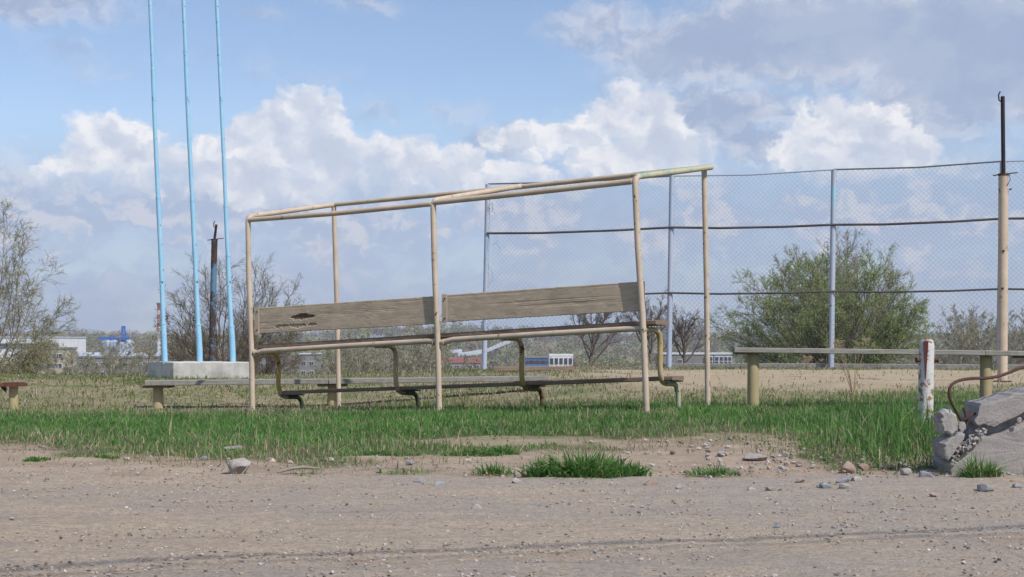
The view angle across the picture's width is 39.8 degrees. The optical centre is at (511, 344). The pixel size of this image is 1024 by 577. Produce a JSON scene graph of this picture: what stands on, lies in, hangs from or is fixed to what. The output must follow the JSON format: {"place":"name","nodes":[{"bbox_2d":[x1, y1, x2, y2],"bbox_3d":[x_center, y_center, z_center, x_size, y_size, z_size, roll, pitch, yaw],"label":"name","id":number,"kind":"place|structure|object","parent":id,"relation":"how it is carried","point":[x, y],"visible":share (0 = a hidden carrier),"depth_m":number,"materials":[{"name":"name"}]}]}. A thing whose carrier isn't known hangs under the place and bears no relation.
{"place":"outdoors","nodes":[
{"label":"outdoors","id":0,"kind":"place"},
{"bbox_2d":[0,383,1003,476],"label":"grass","id":1,"kind":"structure","parent":0,"point":[691,417],"depth_m":10.27,"materials":[{"name":"plant"}]},
{"bbox_2d":[0,461,1023,576],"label":"road","id":2,"kind":"structure","parent":0,"point":[47,512],"depth_m":4.49,"materials":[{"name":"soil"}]},
{"bbox_2d":[277,465,319,472],"bbox_3d":[-0.965,0.561,6.378,0.196,0.032,0.040,0,0,-21],"label":"stick","id":3,"kind":"object","parent":2,"relation":"on","point":[296,468],"visible":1,"depth_m":6.38,"materials":[{"name":"wood"}]},
{"bbox_2d":[413,478,425,482],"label":"rock","id":4,"kind":"object","parent":2,"relation":"on","point":[421,480],"visible":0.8,"depth_m":5.90,"materials":[{"name":"grey stone"}]},
{"bbox_2d":[434,481,445,485],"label":"rock","id":5,"kind":"object","parent":2,"relation":"on","point":[440,483],"visible":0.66,"depth_m":5.72,"materials":[{"name":"grey stone"}]},
{"bbox_2d":[471,504,481,508],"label":"rock","id":6,"kind":"object","parent":2,"relation":"on","point":[476,506],"visible":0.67,"depth_m":4.93,"materials":[{"name":"stone"}]},
{"bbox_2d":[512,478,521,482],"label":"rock","id":7,"kind":"object","parent":2,"relation":"on","point":[515,480],"visible":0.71,"depth_m":5.78,"materials":[{"name":"stone"}]},
{"bbox_2d":[507,448,666,478],"bbox_3d":[0.326,0.506,6.212,0.717,0.154,0.586,0,0,-26],"label":"grass tuft","id":8,"kind":"object","parent":2,"relation":"on","point":[586,466],"visible":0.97,"depth_m":6.14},
{"bbox_2d":[643,480,658,484],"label":"rock","id":9,"kind":"object","parent":2,"relation":"on","point":[652,482],"visible":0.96,"depth_m":5.83,"materials":[{"name":"stone"}]},
{"bbox_2d":[765,486,774,490],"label":"rock","id":10,"kind":"object","parent":2,"relation":"on","point":[769,488],"visible":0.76,"depth_m":5.58,"materials":[{"name":"stone"}]},
{"bbox_2d":[774,522,780,527],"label":"rock","id":11,"kind":"object","parent":2,"relation":"on","point":[777,524],"visible":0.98,"depth_m":4.46,"materials":[{"name":"grey stone"}]},
{"bbox_2d":[819,482,830,488],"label":"rock","id":12,"kind":"object","parent":2,"relation":"on","point":[825,485],"visible":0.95,"depth_m":5.70,"materials":[{"name":"grey stone"}]},
{"bbox_2d":[836,475,849,482],"bbox_3d":[1.383,0.569,5.917,0.060,0.043,0.048,0,0,0],"label":"rock","id":13,"kind":"object","parent":2,"relation":"on","point":[844,479],"visible":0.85,"depth_m":5.90,"materials":[{"name":"grey stone"}]},
{"bbox_2d":[839,483,850,488],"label":"rock","id":14,"kind":"object","parent":2,"relation":"on","point":[844,486],"visible":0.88,"depth_m":5.68,"materials":[{"name":"stone"}]},
{"bbox_2d":[851,476,862,480],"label":"rock","id":15,"kind":"object","parent":2,"relation":"on","point":[856,478],"visible":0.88,"depth_m":5.94,"materials":[{"name":"stone"}]},
{"bbox_2d":[900,468,911,474],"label":"rock","id":16,"kind":"object","parent":2,"relation":"on","point":[906,470],"visible":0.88,"depth_m":6.25,"materials":[{"name":"stone"}]},
{"bbox_2d":[918,471,933,477],"bbox_3d":[1.790,0.567,6.119,0.058,0.039,0.069,0,0,-19],"label":"rock","id":17,"kind":"object","parent":2,"relation":"on","point":[925,474],"visible":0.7,"depth_m":6.10,"materials":[{"name":"grey stone"}]},
{"bbox_2d":[929,492,939,496],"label":"rock","id":18,"kind":"object","parent":2,"relation":"on","point":[933,494],"visible":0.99,"depth_m":5.38,"materials":[{"name":"stone"}]},
{"bbox_2d":[946,452,1012,477],"bbox_3d":[2.009,0.516,6.079,0.379,0.131,0.315,0,0,0],"label":"grass tuft","id":19,"kind":"object","parent":2,"relation":"on","point":[973,471],"visible":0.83,"depth_m":6.08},
{"bbox_2d":[977,484,993,491],"bbox_3d":[1.858,0.571,5.559,0.064,0.049,0.057,0,0,-33],"label":"rock","id":20,"kind":"object","parent":2,"relation":"on","point":[983,488],"visible":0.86,"depth_m":5.54,"materials":[{"name":"grey stone"}]},
{"bbox_2d":[1012,483,1022,487],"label":"rock","id":21,"kind":"object","parent":2,"relation":"on","point":[1016,485],"visible":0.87,"depth_m":5.67,"materials":[{"name":"grey stone"}]},
{"bbox_2d":[0,340,1023,576],"bbox_3d":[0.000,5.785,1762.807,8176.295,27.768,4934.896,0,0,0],"label":"ground","id":22,"kind":"structure","parent":0,"point":[681,455],"depth_m":8.47,"materials":[{"name":"soil"}]},
{"bbox_2d":[0,382,26,409],"bbox_3d":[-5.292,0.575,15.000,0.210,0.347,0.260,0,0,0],"label":"bench","id":23,"kind":"object","parent":22,"relation":"on","point":[13,392],"visible":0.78,"depth_m":14.95,"materials":[{"name":"red metal"}]},
{"bbox_2d":[22,456,52,461],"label":"grass tuft","id":24,"kind":"object","parent":22,"relation":"on","point":[35,459],"visible":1,"depth_m":7.06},
{"bbox_2d":[0,194,80,374],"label":"willow tree","id":25,"kind":"object","parent":22,"relation":"on","point":[32,355],"visible":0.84,"depth_m":27.09,"materials":[{"name":"green plant"}]},
{"bbox_2d":[0,337,86,363],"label":"warehouse","id":26,"kind":"structure","parent":22,"relation":"on","point":[79,343],"depth_m":624.23,"materials":[{"name":"grey brick"}]},
{"bbox_2d":[27,347,77,374],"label":"apartment building","id":27,"kind":"structure","parent":22,"relation":"on","point":[60,366],"depth_m":420.00,"materials":[{"name":"grey"}]},
{"bbox_2d":[39,338,88,374],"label":"birch tree","id":28,"kind":"object","parent":22,"relation":"on","point":[64,368],"visible":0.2,"depth_m":88.30,"materials":[{"name":"brown plant"}]},
{"bbox_2d":[59,343,99,374],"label":"birch tree","id":29,"kind":"object","parent":22,"relation":"on","point":[73,361],"visible":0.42,"depth_m":78.11,"materials":[{"name":"brown plant"}]},
{"bbox_2d":[80,346,122,374],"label":"birch tree","id":30,"kind":"object","parent":22,"relation":"on","point":[98,371],"visible":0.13,"depth_m":79.98,"materials":[{"name":"brown plant"}]},
{"bbox_2d":[83,340,125,374],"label":"birch tree","id":31,"kind":"object","parent":22,"relation":"on","point":[109,363],"visible":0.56,"depth_m":70.14,"materials":[{"name":"brown plant"}]},
{"bbox_2d":[93,454,119,458],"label":"grass tuft","id":32,"kind":"object","parent":22,"relation":"on","point":[111,456],"visible":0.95,"depth_m":7.24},
{"bbox_2d":[98,326,134,354],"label":"grain silos","id":33,"kind":"object","parent":22,"relation":"on","point":[114,339],"visible":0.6,"depth_m":697.88,"materials":[{"name":"metal"}]},
{"bbox_2d":[95,333,146,374],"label":"birch tree","id":34,"kind":"object","parent":22,"relation":"on","point":[119,360],"visible":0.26,"depth_m":80.70,"materials":[{"name":"brown plant"}]},
{"bbox_2d":[77,352,175,374],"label":"apartment building","id":35,"kind":"structure","parent":22,"relation":"on","point":[98,359],"depth_m":440.00,"materials":[{"name":"grey brick"}]},
{"bbox_2d":[127,339,161,374],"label":"birch tree","id":36,"kind":"object","parent":22,"relation":"on","point":[141,357],"visible":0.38,"depth_m":71.32,"materials":[{"name":"brown plant"}]},
{"bbox_2d":[124,333,175,373],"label":"birch tree","id":37,"kind":"object","parent":22,"relation":"on","point":[144,362],"visible":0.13,"depth_m":78.92,"materials":[{"name":"brown plant"}]},
{"bbox_2d":[157,303,160,351],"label":"chimney","id":38,"kind":"object","parent":22,"relation":"on","point":[158,335],"visible":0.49,"depth_m":899.03,"materials":[{"name":"paint"}]},
{"bbox_2d":[148,361,248,378],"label":"concrete block","id":39,"kind":"structure","parent":22,"relation":"on","point":[203,369],"depth_m":20.73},
{"bbox_2d":[148,0,167,363],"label":"flagpole","id":40,"kind":"object","parent":39,"relation":"on","point":[163,323],"visible":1,"depth_m":21.12,"materials":[{"name":"blue metal"}]},
{"bbox_2d":[182,0,202,361],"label":"flagpole","id":41,"kind":"object","parent":39,"relation":"on","point":[195,261],"visible":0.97,"depth_m":21.12,"materials":[{"name":"blue metal"}]},
{"bbox_2d":[215,0,235,361],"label":"flagpole","id":42,"kind":"object","parent":39,"relation":"on","point":[231,326],"visible":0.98,"depth_m":21.12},
{"bbox_2d":[207,221,223,360],"bbox_3d":[-5.450,-0.699,25.997,0.302,3.145,0.126,0,0,0],"label":"net post","id":43,"kind":"object","parent":22,"relation":"on","point":[213,288],"visible":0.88,"depth_m":25.95,"materials":[{"name":"brown metal"}]},
{"bbox_2d":[150,250,306,374],"bbox_3d":[-5.856,-0.417,29.995,3.678,3.302,3.153,0,0,-25],"label":"bare tree","id":44,"kind":"object","parent":22,"relation":"on","point":[242,350],"visible":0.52,"depth_m":29.74,"materials":[{"name":"brown plant"}]},
{"bbox_2d":[224,446,242,450],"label":"rock","id":45,"kind":"object","parent":22,"relation":"on","point":[233,447],"visible":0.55,"depth_m":7.71,"materials":[{"name":"stone"}]},
{"bbox_2d":[226,458,250,473],"bbox_3d":[-1.236,0.560,6.400,0.106,0.094,0.103,0,0,0],"label":"rock","id":46,"kind":"object","parent":22,"relation":"on","point":[238,465],"visible":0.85,"depth_m":6.37,"materials":[{"name":"stone"}]},
{"bbox_2d":[257,355,282,374],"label":"apartment building","id":47,"kind":"structure","parent":22,"relation":"on","point":[264,361],"depth_m":440.00,"materials":[{"name":"concrete"}]},
{"bbox_2d":[298,353,321,374],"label":"apartment building","id":48,"kind":"structure","parent":22,"relation":"on","point":[307,367],"depth_m":430.00,"materials":[{"name":"grey concrete"}]},
{"bbox_2d":[310,328,355,373],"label":"birch tree","id":49,"kind":"object","parent":22,"relation":"on","point":[334,357],"visible":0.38,"depth_m":74.61,"materials":[{"name":"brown plant"}]},
{"bbox_2d":[141,375,548,407],"bbox_3d":[-1.847,0.557,15.795,4.513,0.418,0.376,0,0,0],"label":"plank bench","id":50,"kind":"object","parent":22,"relation":"on","point":[157,386],"visible":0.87,"depth_m":15.61,"materials":[{"name":"wood"}]},
{"bbox_2d":[324,332,370,373],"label":"birch tree","id":51,"kind":"object","parent":22,"relation":"on","point":[346,352],"visible":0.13,"depth_m":88.61,"materials":[{"name":"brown plant"}]},
{"bbox_2d":[331,328,381,373],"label":"birch tree","id":52,"kind":"object","parent":22,"relation":"on","point":[365,351],"visible":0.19,"depth_m":94.01,"materials":[{"name":"brown plant"}]},
{"bbox_2d":[345,338,380,373],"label":"birch tree","id":53,"kind":"object","parent":22,"relation":"on","point":[358,360],"visible":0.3,"depth_m":72.60,"materials":[{"name":"brown plant"}]},
{"bbox_2d":[360,356,372,373],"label":"shrub","id":54,"kind":"object","parent":22,"relation":"on","point":[363,365],"visible":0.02,"depth_m":76.91,"materials":[{"name":"brown plant"}]},
{"bbox_2d":[333,448,422,456],"bbox_3d":[-0.682,0.561,7.434,0.508,0.050,0.244,0,0,0],"label":"grass tuft","id":55,"kind":"object","parent":22,"relation":"on","point":[375,452],"visible":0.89,"depth_m":7.39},
{"bbox_2d":[372,330,406,372],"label":"birch tree","id":56,"kind":"object","parent":22,"relation":"on","point":[380,354],"visible":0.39,"depth_m":64.84,"materials":[{"name":"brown plant"}]},
{"bbox_2d":[389,330,434,372],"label":"birch tree","id":57,"kind":"object","parent":22,"relation":"on","point":[415,361],"visible":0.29,"depth_m":81.84,"materials":[{"name":"brown plant"}]},
{"bbox_2d":[383,327,445,372],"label":"birch tree","id":58,"kind":"object","parent":22,"relation":"on","point":[388,330],"visible":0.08,"depth_m":91.77,"materials":[{"name":"brown plant"}]},
{"bbox_2d":[390,314,454,369],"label":"birch tree","id":59,"kind":"object","parent":22,"relation":"on","point":[444,363],"visible":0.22,"depth_m":86.20,"materials":[{"name":"brown plant"}]},
{"bbox_2d":[0,388,878,450],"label":"dead stalks","id":60,"kind":"object","parent":22,"relation":"on","point":[393,419],"visible":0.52,"depth_m":10.38,"materials":[{"name":"beige plant"}]},
{"bbox_2d":[408,321,473,370],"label":"birch tree","id":61,"kind":"object","parent":22,"relation":"on","point":[447,347],"visible":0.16,"depth_m":98.28,"materials":[{"name":"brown plant"}]},
{"bbox_2d":[3,434,899,469],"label":"sparse grass","id":62,"kind":"structure","parent":22,"relation":"on","point":[463,463],"depth_m":7.48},
{"bbox_2d":[441,358,481,370],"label":"warehouse","id":63,"kind":"structure","parent":22,"relation":"on","point":[457,362],"depth_m":519.84,"materials":[{"name":"grey brick"}]},
{"bbox_2d":[433,447,504,456],"bbox_3d":[-0.222,0.557,7.390,0.387,0.051,0.222,0,0,0],"label":"grass tuft","id":64,"kind":"object","parent":22,"relation":"on","point":[466,452],"visible":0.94,"depth_m":7.36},
{"bbox_2d":[245,164,713,412],"bbox_3d":[-0.378,-0.453,13.406,4.435,2.373,1.404,0,0,31],"label":"bench shelter","id":65,"kind":"object","parent":22,"relation":"on","point":[336,316],"visible":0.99,"depth_m":12.88,"materials":[{"name":"beige paint"}]},
{"bbox_2d":[450,341,509,364],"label":"conveyor gallery","id":66,"kind":"object","parent":22,"relation":"on","point":[475,352],"visible":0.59,"depth_m":698.40,"materials":[{"name":"metal"}]},
{"bbox_2d":[468,461,520,474],"bbox_3d":[-0.084,0.544,6.311,0.256,0.073,0.217,0,0,0],"label":"grass tuft","id":67,"kind":"object","parent":22,"relation":"on","point":[494,469],"visible":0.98,"depth_m":6.31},
{"bbox_2d":[482,444,520,454],"bbox_3d":[-0.053,0.552,7.493,0.244,0.065,0.180,0,0,0],"label":"grass tuft","id":68,"kind":"object","parent":22,"relation":"on","point":[506,451],"visible":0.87,"depth_m":7.48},
{"bbox_2d":[0,422,1017,474],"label":"ground weeds","id":69,"kind":"object","parent":22,"relation":"on","point":[525,435],"visible":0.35,"depth_m":8.15,"materials":[{"name":"green plant"}]},
{"bbox_2d":[5,437,1015,481],"bbox_3d":[0.006,0.569,7.149,7.336,0.039,2.506,0,0,0],"label":"rubble","id":70,"kind":"object","parent":22,"relation":"on","point":[707,456],"visible":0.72,"depth_m":6.95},
{"bbox_2d":[0,340,1022,374],"bbox_3d":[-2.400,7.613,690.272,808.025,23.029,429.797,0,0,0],"label":"valley wood","id":71,"kind":"object","parent":22,"relation":"on","point":[581,359],"visible":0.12,"depth_m":742.31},
{"bbox_2d":[0,359,1023,415],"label":"dry grass","id":72,"kind":"structure","parent":22,"relation":"on","point":[624,366],"depth_m":17.75,"materials":[{"name":"plant"}]},
{"bbox_2d":[0,322,1023,363],"bbox_3d":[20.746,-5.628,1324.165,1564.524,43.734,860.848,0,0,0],"label":"forest","id":73,"kind":"object","parent":22,"relation":"on","point":[145,338],"visible":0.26,"depth_m":1181.20,"materials":[{"name":"plant"}]},
{"bbox_2d":[0,418,1023,478],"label":"straw","id":74,"kind":"object","parent":22,"relation":"on","point":[304,453],"visible":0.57,"depth_m":7.70,"materials":[{"name":"beige plant"}]},
{"bbox_2d":[494,366,573,370],"bbox_3d":[0.381,0.411,24.201,1.485,0.072,0.250,0,0,-16],"label":"old plank","id":75,"kind":"object","parent":22,"relation":"on","point":[541,368],"visible":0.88,"depth_m":24.11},
{"bbox_2d":[524,356,547,365],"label":"warehouse","id":76,"kind":"structure","parent":22,"relation":"on","point":[544,359],"depth_m":399.88,"materials":[{"name":"blue metal"}]},
{"bbox_2d":[548,354,572,365],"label":"office building","id":77,"kind":"structure","parent":22,"relation":"on","point":[555,359],"depth_m":379.95,"materials":[{"name":"grey brick"}]},
{"bbox_2d":[562,312,630,364],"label":"bare tree","id":78,"kind":"object","parent":22,"relation":"on","point":[597,321],"visible":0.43,"depth_m":61.97,"materials":[{"name":"brown plant"}]},
{"bbox_2d":[619,286,688,363],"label":"bare tree","id":79,"kind":"object","parent":22,"relation":"on","point":[649,318],"visible":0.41,"depth_m":66.57,"materials":[{"name":"brown plant"}]},
{"bbox_2d":[657,307,703,362],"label":"bare tree","id":80,"kind":"object","parent":22,"relation":"on","point":[681,332],"visible":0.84,"depth_m":60.06,"materials":[{"name":"brown plant"}]},
{"bbox_2d":[654,352,734,363],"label":"warehouse","id":81,"kind":"structure","parent":22,"relation":"on","point":[721,357],"depth_m":390.00,"materials":[{"name":"grey brick"}]},
{"bbox_2d":[714,356,723,362],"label":"window","id":82,"kind":"structure","parent":81,"relation":"in","point":[718,359],"depth_m":389.48,"materials":[{"name":"white glass"}]},
{"bbox_2d":[724,356,731,362],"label":"window","id":83,"kind":"structure","parent":81,"relation":"in","point":[726,359],"depth_m":389.48,"materials":[{"name":"white glass"}]},
{"bbox_2d":[684,461,741,476],"bbox_3d":[0.907,0.546,6.266,0.283,0.069,0.204,0,0,27],"label":"grass tuft","id":84,"kind":"object","parent":22,"relation":"on","point":[714,471],"visible":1,"depth_m":6.26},
{"bbox_2d":[482,160,1023,368],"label":"chain link fence","id":85,"kind":"object","parent":22,"relation":"on","point":[671,227],"visible":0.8,"depth_m":28.80,"materials":[{"name":"metal"}]},
{"bbox_2d":[744,453,766,460],"bbox_3d":[1.216,0.566,7.075,0.119,0.044,0.090,0,0,0],"label":"rock","id":86,"kind":"object","parent":22,"relation":"on","point":[756,456],"visible":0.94,"depth_m":7.05,"materials":[{"name":"stone"}]},
{"bbox_2d":[777,451,789,456],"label":"rock","id":87,"kind":"object","parent":22,"relation":"on","point":[784,454],"visible":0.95,"depth_m":7.23,"materials":[{"name":"stone"}]},
{"bbox_2d":[794,478,804,482],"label":"rock","id":88,"kind":"object","parent":22,"relation":"on","point":[800,480],"visible":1,"depth_m":5.89,"materials":[{"name":"stone"}]},
{"bbox_2d":[802,355,820,369],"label":"dry weed","id":89,"kind":"object","parent":22,"relation":"on","point":[808,360],"visible":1,"depth_m":26.98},
{"bbox_2d":[695,241,936,363],"bbox_3d":[8.229,-0.758,36.925,5.708,4.009,5.547,0,0,-33],"label":"willow tree","id":90,"kind":"object","parent":22,"relation":"on","point":[805,325],"visible":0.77,"depth_m":36.24,"materials":[{"name":"green plant"}]},
{"bbox_2d":[633,363,1022,368],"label":"concrete kerb","id":91,"kind":"structure","parent":22,"relation":"on","point":[910,366],"depth_m":28.70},
{"bbox_2d":[749,226,913,364],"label":"young tree","id":92,"kind":"object","parent":22,"relation":"on","point":[839,260],"visible":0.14,"depth_m":40.64,"materials":[{"name":"green plant"}]},
{"bbox_2d":[840,461,855,473],"bbox_3d":[1.517,0.560,6.406,0.067,0.068,0.068,0,0,-24],"label":"rock","id":93,"kind":"object","parent":22,"relation":"on","point":[848,466],"visible":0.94,"depth_m":6.39,"materials":[{"name":"stone"}]},
{"bbox_2d":[828,338,870,395],"bbox_3d":[3.515,0.238,14.647,0.492,0.624,0.318,0,0,-13],"label":"dry weed","id":94,"kind":"object","parent":22,"relation":"on","point":[850,385],"visible":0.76,"depth_m":14.61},
{"bbox_2d":[856,463,868,470],"bbox_3d":[1.621,0.568,6.542,0.054,0.039,0.048,0,0,0],"label":"rock","id":95,"kind":"object","parent":22,"relation":"on","point":[865,466],"visible":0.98,"depth_m":6.52,"materials":[{"name":"stone"}]},
{"bbox_2d":[732,347,1023,407],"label":"plank bench","id":96,"kind":"object","parent":22,"relation":"on","point":[753,372],"visible":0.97,"depth_m":12.67,"materials":[{"name":"weathered grey plank"},{"name":"yellow painted metal"}]},
{"bbox_2d":[797,390,976,461],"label":"tall grass","id":97,"kind":"structure","parent":22,"relation":"on","point":[897,418],"depth_m":8.10,"materials":[{"name":"plant"}]},
{"bbox_2d":[915,339,938,429],"bbox_3d":[2.581,0.301,8.796,0.141,0.668,0.099,0,0,21],"label":"pipe bollard","id":98,"kind":"object","parent":22,"relation":"on","point":[926,359],"visible":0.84,"depth_m":8.76,"materials":[{"name":"metal"}]},
{"bbox_2d":[907,328,950,363],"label":"birch tree","id":99,"kind":"object","parent":22,"relation":"on","point":[935,356],"visible":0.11,"depth_m":105.32,"materials":[{"name":"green plant"}]},
{"bbox_2d":[938,341,968,363],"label":"shrub","id":100,"kind":"object","parent":22,"relation":"on","point":[956,355],"visible":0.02,"depth_m":76.43,"materials":[{"name":"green plant"}]},
{"bbox_2d":[930,305,985,363],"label":"birch tree","id":101,"kind":"object","parent":22,"relation":"on","point":[947,339],"visible":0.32,"depth_m":86.31,"materials":[{"name":"grey plant"}]},
{"bbox_2d":[934,305,992,363],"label":"birch tree","id":102,"kind":"object","parent":22,"relation":"on","point":[948,334],"visible":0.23,"depth_m":94.25,"materials":[{"name":"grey plant"}]},
{"bbox_2d":[950,304,995,363],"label":"birch tree","id":103,"kind":"object","parent":22,"relation":"on","point":[977,332],"visible":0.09,"depth_m":104.55,"materials":[{"name":"grey plant"}]},
{"bbox_2d":[953,313,994,363],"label":"birch tree","id":104,"kind":"object","parent":22,"relation":"on","point":[962,340],"visible":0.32,"depth_m":81.58,"materials":[{"name":"grey plant"}]},
{"bbox_2d":[958,309,996,363],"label":"birch tree","id":105,"kind":"object","parent":22,"relation":"on","point":[975,340],"visible":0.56,"depth_m":77.99,"materials":[{"name":"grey plant"}]},
{"bbox_2d":[932,365,1023,474],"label":"broken concrete","id":106,"kind":"object","parent":22,"relation":"on","point":[992,426],"visible":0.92,"depth_m":6.34,"materials":[{"name":"concrete"}]},
{"bbox_2d":[982,309,1023,363],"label":"birch tree","id":107,"kind":"object","parent":22,"relation":"on","point":[1015,326],"visible":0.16,"depth_m":98.42,"materials":[{"name":"grey plant"}]},
{"bbox_2d":[993,91,1017,381],"bbox_3d":[6.055,-1.305,17.413,0.265,3.624,0.217,0,0,-32],"label":"net post","id":108,"kind":"object","parent":22,"relation":"on","point":[1003,184],"visible":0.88,"depth_m":17.35,"materials":[{"name":"metal"}]},
{"bbox_2d":[987,323,1023,363],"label":"birch tree","id":109,"kind":"object","parent":22,"relation":"on","point":[1012,342],"visible":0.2,"depth_m":87.05,"materials":[{"name":"green plant"}]},
{"bbox_2d":[990,309,1023,364],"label":"birch tree","id":110,"kind":"object","parent":22,"relation":"on","point":[1022,338],"visible":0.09,"depth_m":113.29,"materials":[{"name":"grey plant"}]},
{"bbox_2d":[0,0,1023,343],"label":"sky","id":111,"kind":"structure","parent":0,"point":[325,101],"materials":[{"name":"blue"}]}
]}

